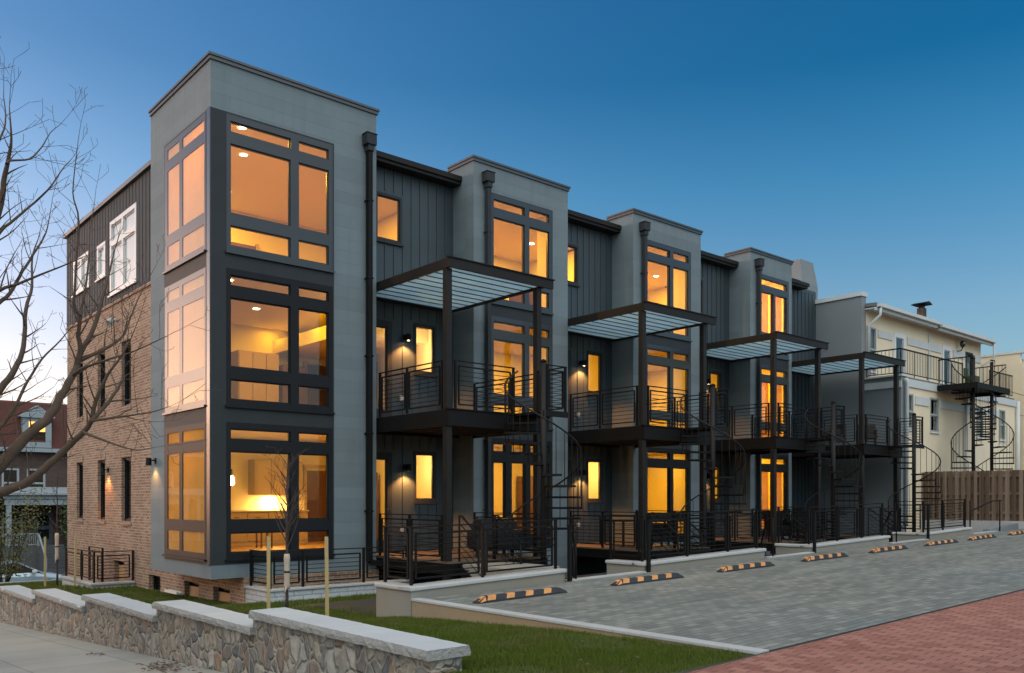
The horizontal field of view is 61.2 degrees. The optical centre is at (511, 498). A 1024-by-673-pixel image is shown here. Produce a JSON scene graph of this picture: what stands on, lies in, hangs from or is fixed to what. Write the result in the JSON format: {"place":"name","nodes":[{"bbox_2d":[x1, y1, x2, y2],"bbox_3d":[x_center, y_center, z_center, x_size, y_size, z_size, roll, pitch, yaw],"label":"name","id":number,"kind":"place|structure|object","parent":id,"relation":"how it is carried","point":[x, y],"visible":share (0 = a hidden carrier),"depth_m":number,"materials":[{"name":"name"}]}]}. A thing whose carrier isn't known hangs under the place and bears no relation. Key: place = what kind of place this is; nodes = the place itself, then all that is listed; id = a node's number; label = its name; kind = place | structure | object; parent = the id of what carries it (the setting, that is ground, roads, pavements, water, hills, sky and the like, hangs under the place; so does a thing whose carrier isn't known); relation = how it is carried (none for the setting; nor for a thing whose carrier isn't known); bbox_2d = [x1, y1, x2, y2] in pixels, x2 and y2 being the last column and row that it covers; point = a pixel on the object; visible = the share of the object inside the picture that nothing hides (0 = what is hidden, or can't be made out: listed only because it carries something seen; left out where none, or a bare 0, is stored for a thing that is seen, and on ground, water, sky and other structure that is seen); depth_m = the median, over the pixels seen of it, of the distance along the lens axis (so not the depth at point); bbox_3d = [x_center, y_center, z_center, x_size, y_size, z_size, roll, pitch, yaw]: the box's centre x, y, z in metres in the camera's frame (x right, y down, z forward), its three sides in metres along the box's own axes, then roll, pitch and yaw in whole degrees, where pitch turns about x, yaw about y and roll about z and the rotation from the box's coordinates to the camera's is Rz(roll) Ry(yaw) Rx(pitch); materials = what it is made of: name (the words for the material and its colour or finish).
{"place":"outdoors","nodes":[
{"label":"outdoors","id":0,"kind":"place"},
{"bbox_2d":[1,561,62,581],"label":"parked car","id":1,"kind":"object","parent":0,"point":[33,575],"visible":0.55,"depth_m":39.44,"materials":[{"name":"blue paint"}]},
{"bbox_2d":[0,36,215,503],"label":"bare tree","id":2,"kind":"object","parent":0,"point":[11,452],"visible":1,"depth_m":13.18,"materials":[{"name":"brown plant"}]},
{"bbox_2d":[0,622,223,672],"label":"sidewalk","id":3,"kind":"structure","parent":0,"point":[24,650],"depth_m":14.00,"materials":[{"name":"concrete"}]},
{"bbox_2d":[86,616,686,672],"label":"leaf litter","id":4,"kind":"object","parent":3,"relation":"on","point":[163,666],"visible":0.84,"depth_m":12.15,"materials":[{"name":"brown plant"}]},
{"bbox_2d":[303,464,325,541],"bbox_3d":[-5.897,0.125,26.082,0.830,2.310,0.090,0,0,-41],"label":"interior door","id":5,"kind":"structure","parent":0,"point":[315,481],"depth_m":26.04,"materials":[{"name":"wood"}]},
{"bbox_2d":[303,361,325,405],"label":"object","id":6,"kind":"structure","parent":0,"point":[316,396],"depth_m":26.04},
{"bbox_2d":[0,580,883,672],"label":"grass","id":7,"kind":"structure","parent":0,"point":[566,654],"depth_m":9.84,"materials":[{"name":"plant"}]},
{"bbox_2d":[47,465,65,585],"bbox_3d":[-12.709,0.731,24.194,0.536,3.441,0.377,0,0,-41],"label":"young tree","id":8,"kind":"object","parent":7,"relation":"on","point":[56,544],"visible":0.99,"depth_m":24.18,"materials":[{"name":"brown plant"}]},
{"bbox_2d":[61,575,135,587],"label":"areaway wall","id":9,"kind":"structure","parent":7,"relation":"on","point":[68,580],"depth_m":23.22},
{"bbox_2d":[65,546,133,582],"bbox_3d":[-11.546,1.940,24.187,1.040,1.120,2.810,0,0,-41],"label":"steel railing","id":10,"kind":"object","parent":9,"relation":"on","point":[102,565],"visible":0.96,"depth_m":23.46,"materials":[{"name":"metal"}]},
{"bbox_2d":[267,536,269,608],"bbox_3d":[-4.071,1.470,14.487,0.045,1.700,0.045,0,0,-41],"label":"timber stake","id":11,"kind":"object","parent":7,"relation":"on","point":[268,572],"visible":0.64,"depth_m":14.47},
{"bbox_2d":[263,446,312,607],"bbox_3d":[-3.986,0.521,15.471,1.018,3.022,0.706,0,0,10],"label":"young tree","id":12,"kind":"object","parent":7,"relation":"on","point":[286,567],"visible":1,"depth_m":15.44,"materials":[{"name":"brown plant"}]},
{"bbox_2d":[244,579,408,602],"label":"areaway wall","id":13,"kind":"structure","parent":7,"relation":"on","point":[254,593],"depth_m":18.06,"materials":[{"name":"concrete"}]},
{"bbox_2d":[249,546,406,588],"bbox_3d":[-3.934,1.440,18.914,3.360,0.760,0.960,0,0,-41],"label":"steel railing","id":14,"kind":"object","parent":13,"relation":"on","point":[252,568],"visible":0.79,"depth_m":18.15,"materials":[{"name":"metal"}]},
{"bbox_2d":[324,537,328,615],"bbox_3d":[-3.045,1.460,14.252,0.065,1.681,0.045,0,0,-41],"label":"timber stake","id":15,"kind":"object","parent":7,"relation":"on","point":[326,580],"visible":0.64,"depth_m":14.23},
{"bbox_2d":[374,568,566,617],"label":"retaining wall","id":16,"kind":"structure","parent":7,"relation":"on","point":[393,598],"depth_m":14.39,"materials":[{"name":"concrete"}]},
{"bbox_2d":[383,519,557,585],"bbox_3d":[-0.656,0.880,15.232,3.270,1.011,0.820,0,0,-41],"label":"steel railing","id":17,"kind":"object","parent":16,"relation":"on","point":[409,556],"visible":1,"depth_m":14.54,"materials":[{"name":"metal"}]},
{"bbox_2d":[411,598,768,672],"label":"edge kerb","id":18,"kind":"structure","parent":7,"relation":"on","point":[424,607],"depth_m":11.57,"materials":[{"name":"concrete"}]},
{"bbox_2d":[0,0,1023,403],"label":"sky","id":19,"kind":"structure","parent":0,"point":[877,145],"materials":[{"name":"blue"}]},
{"bbox_2d":[517,476,532,533],"bbox_3d":[0.518,0.255,29.418,0.350,2.050,0.700,0,0,-41],"label":"door","id":20,"kind":"structure","parent":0,"point":[519,491],"depth_m":29.42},
{"bbox_2d":[58,573,1022,623],"bbox_3d":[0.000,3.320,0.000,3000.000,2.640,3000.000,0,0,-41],"label":"ground","id":21,"kind":"structure","parent":0,"point":[63,574],"depth_m":20.32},
{"bbox_2d":[0,483,53,581],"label":"budding shrub","id":22,"kind":"object","parent":21,"relation":"on","point":[14,558],"visible":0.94,"depth_m":30.48,"materials":[{"name":"green plant"}]},
{"bbox_2d":[0,400,66,572],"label":"brick row house","id":23,"kind":"structure","parent":21,"relation":"on","point":[43,452],"depth_m":56.87,"materials":[{"name":"red brick"}]},
{"bbox_2d":[2,468,18,486],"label":"window","id":24,"kind":"structure","parent":23,"relation":"in","point":[14,477],"depth_m":56.45,"materials":[{"name":"white glass"}]},
{"bbox_2d":[34,512,52,543],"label":"door","id":25,"kind":"structure","parent":23,"relation":"in","point":[47,532],"depth_m":57.78,"materials":[{"name":"black glass"}]},
{"bbox_2d":[0,585,470,672],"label":"stone wall","id":26,"kind":"structure","parent":21,"relation":"on","point":[281,640],"depth_m":11.55,"materials":[{"name":"stone"}]},
{"bbox_2d":[63,51,461,603],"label":"townhouse","id":27,"kind":"structure","parent":21,"relation":"on","point":[324,203],"depth_m":19.97,"materials":[{"name":"metal"}]},
{"bbox_2d":[71,251,88,297],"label":"window","id":28,"kind":"structure","parent":27,"relation":"in","point":[80,261],"depth_m":27.25,"materials":[{"name":"white glass"}]},
{"bbox_2d":[79,463,82,518],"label":"window","id":29,"kind":"structure","parent":27,"relation":"in","point":[80,464],"depth_m":27.77,"materials":[{"name":"glass"}]},
{"bbox_2d":[95,241,105,282],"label":"window","id":30,"kind":"structure","parent":27,"relation":"in","point":[99,250],"depth_m":25.77,"materials":[{"name":"white glass"}]},
{"bbox_2d":[101,460,104,519],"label":"window","id":31,"kind":"structure","parent":27,"relation":"in","point":[103,461],"depth_m":26.06,"materials":[{"name":"brown metal"}]},
{"bbox_2d":[107,202,136,297],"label":"window","id":32,"kind":"structure","parent":27,"relation":"in","point":[122,217],"depth_m":24.13,"materials":[{"name":"white wood"}]},
{"bbox_2d":[125,457,130,520],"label":"window","id":33,"kind":"structure","parent":27,"relation":"in","point":[127,460],"depth_m":24.35,"materials":[{"name":"glass"}]},
{"bbox_2d":[125,341,130,405],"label":"window","id":34,"kind":"structure","parent":27,"relation":"in","point":[127,350],"depth_m":24.35,"materials":[{"name":"brown metal"}]},
{"bbox_2d":[162,422,205,561],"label":"window","id":35,"kind":"structure","parent":27,"relation":"in","point":[180,525],"depth_m":18.90,"materials":[{"name":"brown metal"}]},
{"bbox_2d":[162,267,205,414],"bbox_3d":[-7.130,-3.353,18.804,0.073,2.895,2.450,0,0,-41],"label":"window","id":36,"kind":"structure","parent":27,"relation":"in","point":[197,374],"depth_m":18.90,"materials":[{"name":"grey glass"}]},
{"bbox_2d":[162,112,205,274],"bbox_3d":[-7.130,-6.553,18.804,0.073,2.895,2.450,0,0,-41],"label":"window","id":37,"kind":"structure","parent":27,"relation":"in","point":[184,230],"depth_m":18.90,"materials":[{"name":"black metal"}]},
{"bbox_2d":[231,350,306,403],"bbox_3d":[-6.947,-3.020,24.737,2.000,2.200,0.740,0,0,-41],"label":"kitchen counter","id":38,"kind":"object","parent":27,"relation":"on","point":[256,391],"visible":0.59,"depth_m":24.31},
{"bbox_2d":[231,510,308,545],"bbox_3d":[-7.098,0.800,24.659,2.570,0.960,0.660,0,0,-41],"label":"kitchen counter","id":39,"kind":"object","parent":27,"relation":"on","point":[246,539],"visible":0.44,"depth_m":24.28,"materials":[{"name":"metal"}]},
{"bbox_2d":[248,459,302,494],"bbox_3d":[-6.823,-0.620,25.051,1.500,1.000,0.430,0,0,-41],"label":"wall cabinet","id":40,"kind":"object","parent":27,"relation":"attached to","point":[258,481],"depth_m":24.67,"materials":[{"name":"wood"}]},
{"bbox_2d":[255,460,269,493],"bbox_3d":[-7.071,-0.620,24.575,0.460,0.960,0.039,0,0,-41],"label":"door","id":41,"kind":"structure","parent":40,"relation":"in","point":[262,485],"depth_m":24.55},
{"bbox_2d":[271,461,286,493],"bbox_3d":[-6.694,-0.620,24.903,0.460,0.960,0.039,0,0,-41],"label":"door","id":42,"kind":"structure","parent":40,"relation":"in","point":[277,484],"depth_m":24.87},
{"bbox_2d":[225,422,334,561],"bbox_3d":[-5.011,-0.153,18.799,2.535,2.895,0.180,0,0,-41],"label":"window","id":43,"kind":"structure","parent":27,"relation":"in","point":[293,445],"depth_m":18.87,"materials":[{"name":"brown metal"}]},
{"bbox_2d":[225,267,334,414],"bbox_3d":[-5.011,-3.353,18.799,2.535,2.895,0.180,0,0,-41],"label":"window","id":44,"kind":"structure","parent":27,"relation":"in","point":[293,379],"depth_m":18.90,"materials":[{"name":"brown metal"}]},
{"bbox_2d":[225,113,334,272],"bbox_3d":[-5.011,-6.553,18.799,2.535,2.895,0.180,0,0,-41],"label":"window","id":45,"kind":"structure","parent":27,"relation":"in","point":[291,154],"depth_m":18.90,"materials":[{"name":"black metal"}]},
{"bbox_2d":[273,326,427,359],"bbox_3d":[-4.621,-4.400,24.342,2.390,0.360,4.390,0,0,-41],"label":"ceiling bulkhead","id":46,"kind":"object","parent":27,"relation":"attached to","point":[312,343],"visible":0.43,"depth_m":23.82,"materials":[{"name":"paint"}]},
{"bbox_2d":[376,452,391,551],"bbox_3d":[-3.354,0.085,21.401,0.880,2.490,0.170,0,0,-41],"label":"door","id":47,"kind":"structure","parent":27,"relation":"in","point":[387,456],"depth_m":21.58,"materials":[{"name":"grey paint"}]},
{"bbox_2d":[376,319,391,417],"bbox_3d":[-3.354,-3.180,21.401,0.880,2.520,0.170,0,0,-41],"label":"door","id":48,"kind":"structure","parent":27,"relation":"in","point":[385,324],"depth_m":21.58,"materials":[{"name":"grey paint"}]},
{"bbox_2d":[376,191,403,246],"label":"window","id":49,"kind":"structure","parent":27,"relation":"in","point":[378,194],"depth_m":21.71,"materials":[{"name":"grey paint"}]},
{"bbox_2d":[413,451,437,503],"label":"window","id":50,"kind":"structure","parent":27,"relation":"in","point":[432,500],"depth_m":22.44,"materials":[{"name":"glass"}]},
{"bbox_2d":[413,323,437,377],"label":"window","id":51,"kind":"structure","parent":27,"relation":"in","point":[433,328],"depth_m":22.45,"materials":[{"name":"grey paint"}]},
{"bbox_2d":[376,255,554,583],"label":"steel balcony","id":52,"kind":"structure","parent":27,"relation":"attached to","point":[449,285],"depth_m":19.57,"materials":[{"name":"brown metal"}]},
{"bbox_2d":[467,518,521,555],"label":"patio chairs","id":53,"kind":"object","parent":52,"relation":"on","point":[486,520],"visible":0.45,"depth_m":19.84,"materials":[{"name":"black metal"}]},
{"bbox_2d":[443,154,620,578],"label":"townhouse","id":54,"kind":"structure","parent":21,"relation":"on","point":[508,217],"depth_m":24.14,"materials":[{"name":"metal"}]},
{"bbox_2d":[491,438,553,546],"bbox_3d":[0.258,-0.153,23.385,2.245,2.895,0.180,0,0,-41],"label":"window","id":55,"kind":"structure","parent":54,"relation":"in","point":[504,456],"depth_m":23.31,"materials":[{"name":"brown metal"}]},
{"bbox_2d":[491,315,553,430],"bbox_3d":[0.258,-3.353,23.385,2.245,2.895,0.180,0,0,-41],"label":"window","id":56,"kind":"structure","parent":54,"relation":"in","point":[524,339],"depth_m":23.42,"materials":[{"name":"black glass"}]},
{"bbox_2d":[491,193,553,314],"bbox_3d":[0.258,-6.553,23.385,2.245,2.895,0.180,0,0,-41],"label":"window","id":57,"kind":"structure","parent":54,"relation":"in","point":[523,220],"depth_m":23.44,"materials":[{"name":"black metal"}]},
{"bbox_2d":[568,349,571,430],"bbox_3d":[1.413,-3.180,25.550,0.880,2.520,0.170,0,0,-41],"label":"door","id":58,"kind":"structure","parent":54,"relation":"in","point":[569,351],"depth_m":25.75,"materials":[{"name":"grey paint"}]},
{"bbox_2d":[568,243,580,286],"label":"window","id":59,"kind":"structure","parent":54,"relation":"in","point":[576,248],"depth_m":25.97,"materials":[{"name":"grey paint"}]},
{"bbox_2d":[586,459,604,502],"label":"window","id":60,"kind":"structure","parent":54,"relation":"in","point":[600,461],"depth_m":26.66,"materials":[{"name":"glass"}]},
{"bbox_2d":[586,351,604,396],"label":"window","id":61,"kind":"structure","parent":54,"relation":"in","point":[600,355],"depth_m":26.66,"materials":[{"name":"grey paint"}]},
{"bbox_2d":[568,300,716,575],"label":"steel balcony","id":62,"kind":"structure","parent":54,"relation":"attached to","point":[642,320],"depth_m":23.76,"materials":[{"name":"brown metal"}]},
{"bbox_2d":[646,516,670,545],"bbox_3d":[4.093,0.900,24.679,0.660,0.860,0.720,0,0,29],"label":"patio chair","id":63,"kind":"object","parent":62,"relation":"on","point":[660,530],"visible":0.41,"depth_m":24.39,"materials":[{"name":"black metal"}]},
{"bbox_2d":[568,208,738,560],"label":"townhouse","id":64,"kind":"structure","parent":21,"relation":"on","point":[653,255],"depth_m":27.89,"materials":[{"name":"metal"}]},
{"bbox_2d":[647,447,689,539],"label":"window","id":65,"kind":"structure","parent":64,"relation":"in","point":[669,463],"depth_m":27.49,"materials":[{"name":"brown metal"}]},
{"bbox_2d":[647,344,689,427],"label":"window","id":66,"kind":"structure","parent":64,"relation":"in","point":[668,362],"depth_m":27.49,"materials":[{"name":"black metal"}]},
{"bbox_2d":[647,240,691,341],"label":"window","id":67,"kind":"structure","parent":64,"relation":"in","point":[668,261],"depth_m":27.55,"materials":[{"name":"black metal"}]},
{"bbox_2d":[707,331,829,553],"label":"steel balcony","id":68,"kind":"structure","parent":64,"relation":"attached to","point":[773,346],"depth_m":27.61,"materials":[{"name":"brown metal"}]},
{"bbox_2d":[665,247,815,554],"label":"townhouse","id":69,"kind":"structure","parent":21,"relation":"on","point":[768,293],"depth_m":31.33,"materials":[{"name":"metal"}]},
{"bbox_2d":[762,467,787,534],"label":"window","id":70,"kind":"structure","parent":69,"relation":"in","point":[764,469],"depth_m":31.94,"materials":[{"name":"brown metal"}]},
{"bbox_2d":[762,377,787,435],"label":"window","id":71,"kind":"structure","parent":69,"relation":"in","point":[765,380],"depth_m":31.87,"materials":[{"name":"black metal"}]},
{"bbox_2d":[762,275,787,293],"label":"window","id":72,"kind":"structure","parent":69,"relation":"in","point":[766,278],"depth_m":31.47,"materials":[{"name":"black metal"}]},
{"bbox_2d":[762,287,789,360],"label":"window","id":73,"kind":"structure","parent":69,"relation":"in","point":[773,294],"depth_m":31.44,"materials":[{"name":"black metal"}]},
{"bbox_2d":[792,259,817,299],"bbox_3d":[11.529,-3.775,35.190,1.200,11.550,1.250,0,0,-41],"label":"stucco chimney","id":74,"kind":"object","parent":69,"relation":"on","point":[803,270],"visible":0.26,"depth_m":34.65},
{"bbox_2d":[792,351,906,541],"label":"steel balcony","id":75,"kind":"structure","parent":69,"relation":"attached to","point":[862,361],"depth_m":31.30,"materials":[{"name":"brown metal"}]},
{"bbox_2d":[815,291,907,533],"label":"party wall","id":76,"kind":"structure","parent":21,"relation":"on","point":[841,324],"depth_m":33.73,"materials":[{"name":"grey paint"}]},
{"bbox_2d":[865,302,1019,531],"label":"cream building","id":77,"kind":"structure","parent":21,"relation":"on","point":[945,414],"depth_m":35.84,"materials":[{"name":"paint"}]},
{"bbox_2d":[894,332,905,374],"bbox_3d":[15.905,-5.750,35.646,1.000,2.100,0.128,0,0,-41],"label":"door","id":78,"kind":"structure","parent":77,"relation":"in","point":[896,335],"depth_m":35.83,"materials":[{"name":"white glass"}]},
{"bbox_2d":[930,397,940,433],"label":"window","id":79,"kind":"structure","parent":77,"relation":"in","point":[936,415],"depth_m":34.53,"materials":[{"name":"white glass"}]},
{"bbox_2d":[866,348,1012,395],"bbox_3d":[18.395,-5.171,36.735,11.231,1.022,1.370,0,0,-41],"label":"terrace railing","id":80,"kind":"object","parent":77,"relation":"on","point":[927,355],"visible":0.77,"depth_m":34.23,"materials":[{"name":"black metal"}]},
{"bbox_2d":[937,355,1009,396],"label":"stair bridge","id":81,"kind":"structure","parent":77,"relation":"attached to","point":[982,389],"depth_m":34.21,"materials":[{"name":"black metal"}]},
{"bbox_2d":[950,357,996,470],"bbox_3d":[18.090,-2.310,33.973,1.598,6.520,1.599,0,0,-41],"label":"spiral stair","id":82,"kind":"object","parent":81,"relation":"attached to","point":[973,429],"visible":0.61,"depth_m":33.94,"materials":[{"name":"brown metal"}]},
{"bbox_2d":[970,362,1013,470],"bbox_3d":[19.485,-2.310,35.188,1.600,6.520,1.599,0,0,-41],"label":"spiral stair","id":83,"kind":"object","parent":81,"relation":"attached to","point":[992,441],"visible":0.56,"depth_m":35.14,"materials":[{"name":"brown metal"}]},
{"bbox_2d":[920,520,1023,532],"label":"plinth wall","id":84,"kind":"structure","parent":21,"relation":"on","point":[978,526],"depth_m":31.98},
{"bbox_2d":[921,470,1023,520],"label":"board fence","id":85,"kind":"object","parent":84,"relation":"on","point":[977,488],"visible":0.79,"depth_m":32.05,"materials":[{"name":"wood"}]},
{"bbox_2d":[981,350,1023,469],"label":"building","id":86,"kind":"structure","parent":21,"relation":"on","point":[1013,361],"depth_m":42.05,"materials":[{"name":"beige paint"}]},
{"bbox_2d":[315,541,891,615],"bbox_3d":[7.197,1.736,23.565,26.000,0.533,3.500,0,0,-41],"label":"court","id":87,"kind":"object","parent":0,"point":[367,603],"visible":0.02,"depth_m":16.38,"materials":[{"name":"concrete"}]},
{"bbox_2d":[462,562,559,577],"bbox_3d":[-0.032,2.195,18.201,1.250,1.611,1.700,0,0,-41],"label":"stair pad","id":88,"kind":"object","parent":87,"relation":"on","point":[502,566],"visible":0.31,"depth_m":17.96,"materials":[{"name":"concrete"}]},
{"bbox_2d":[504,359,582,564],"bbox_3d":[0.658,-0.594,18.848,1.719,4.891,1.789,0,0,-41],"label":"spiral stair","id":89,"kind":"object","parent":87,"relation":"on","point":[544,412],"visible":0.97,"depth_m":18.80,"materials":[{"name":"brown metal"}]},
{"bbox_2d":[565,571,645,581],"bbox_3d":[1.816,2.482,16.694,2.140,2.064,0.200,0,0,-41],"label":"kerb strip","id":90,"kind":"object","parent":87,"relation":"on","point":[607,575],"visible":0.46,"depth_m":16.66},
{"bbox_2d":[566,525,572,581],"bbox_3d":[1.066,1.044,15.941,0.090,1.140,0.090,0,0,-41],"label":"newel post","id":91,"kind":"object","parent":90,"relation":"on","point":[569,552],"visible":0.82,"depth_m":15.92,"materials":[{"name":"black metal"}]},
{"bbox_2d":[605,548,765,573],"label":"retaining wall","id":92,"kind":"structure","parent":87,"relation":"on","point":[614,566],"depth_m":18.37,"materials":[{"name":"concrete"}]},
{"bbox_2d":[609,509,757,561],"bbox_3d":[3.905,0.755,19.267,4.150,1.029,0.920,0,0,-41],"label":"steel railing","id":93,"kind":"object","parent":92,"relation":"on","point":[726,532],"visible":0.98,"depth_m":18.54,"materials":[{"name":"metal"}]},
{"bbox_2d":[679,384,745,555],"bbox_3d":[5.266,-0.657,22.860,1.719,4.766,1.789,0,0,-41],"label":"spiral stair","id":94,"kind":"object","parent":87,"relation":"on","point":[713,427],"visible":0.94,"depth_m":22.82,"materials":[{"name":"brown metal"}]},
{"bbox_2d":[774,535,890,554],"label":"retaining wall","id":95,"kind":"structure","parent":87,"relation":"on","point":[825,546],"depth_m":22.39,"materials":[{"name":"concrete"}]},
{"bbox_2d":[777,503,883,543],"bbox_3d":[8.661,0.626,23.407,3.960,1.025,0.920,0,0,-41],"label":"steel railing","id":96,"kind":"object","parent":95,"relation":"on","point":[838,523],"visible":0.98,"depth_m":22.65,"materials":[{"name":"metal"}]},
{"bbox_2d":[804,401,862,542],"bbox_3d":[9.958,-0.721,26.943,1.719,4.638,1.789,0,0,-41],"label":"spiral stair","id":97,"kind":"object","parent":87,"relation":"on","point":[833,438],"visible":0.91,"depth_m":26.90,"materials":[{"name":"brown metal"}]},
{"bbox_2d":[887,413,940,534],"bbox_3d":[14.167,-0.778,30.607,1.719,4.524,1.788,0,0,-41],"label":"spiral stair","id":98,"kind":"object","parent":87,"relation":"on","point":[914,446],"visible":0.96,"depth_m":30.56,"materials":[{"name":"brown metal"}]},
{"bbox_2d":[892,527,971,541],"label":"retaining wall","id":99,"kind":"structure","parent":87,"relation":"on","point":[941,533],"depth_m":26.53,"materials":[{"name":"concrete"}]},
{"bbox_2d":[894,499,965,531],"bbox_3d":[13.243,0.501,27.395,3.110,1.007,0.920,0,0,-41],"label":"steel railing","id":100,"kind":"object","parent":99,"relation":"on","point":[942,515],"visible":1,"depth_m":26.70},
{"bbox_2d":[425,529,1023,649],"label":"parking court","id":101,"kind":"object","parent":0,"point":[784,601],"visible":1,"depth_m":13.71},
{"bbox_2d":[472,587,567,603],"bbox_3d":[0.157,1.506,13.664,1.860,0.102,0.154,-2,1,-41],"label":"wheel stop","id":102,"kind":"object","parent":101,"relation":"on","point":[516,595],"visible":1,"depth_m":13.54,"materials":[{"name":"black rubber"}]},
{"bbox_2d":[610,573,683,585],"bbox_3d":[2.473,1.443,15.694,1.860,0.102,0.154,-2,1,-40],"label":"wheel stop","id":103,"kind":"object","parent":101,"relation":"on","point":[641,579],"visible":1,"depth_m":15.57,"materials":[{"name":"black rubber"}]},
{"bbox_2d":[646,520,651,572],"bbox_3d":[2.748,0.998,17.406,0.090,1.140,0.090,0,0,-41],"label":"newel post","id":104,"kind":"object","parent":101,"relation":"on","point":[648,545],"visible":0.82,"depth_m":17.39,"materials":[{"name":"black metal"}]},
{"bbox_2d":[716,561,774,572],"bbox_3d":[4.802,1.380,17.724,1.860,0.102,0.154,-2,1,-41],"label":"wheel stop","id":105,"kind":"object","parent":101,"relation":"on","point":[744,566],"visible":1,"depth_m":17.60,"materials":[{"name":"black rubber"}]},
{"bbox_2d":[801,553,848,561],"bbox_3d":[7.144,1.317,19.741,1.860,0.102,0.154,-2,1,-41],"label":"wheel stop","id":106,"kind":"object","parent":101,"relation":"on","point":[822,557],"visible":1,"depth_m":19.58,"materials":[{"name":"black rubber"}]},
{"bbox_2d":[681,589,1023,672],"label":"paving edge","id":107,"kind":"object","parent":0,"point":[838,634],"visible":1,"depth_m":9.79,"materials":[{"name":"concrete"}]},
{"bbox_2d":[687,590,1023,672],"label":"brick alley","id":108,"kind":"structure","parent":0,"point":[985,636],"depth_m":9.03,"materials":[{"name":"brick"}]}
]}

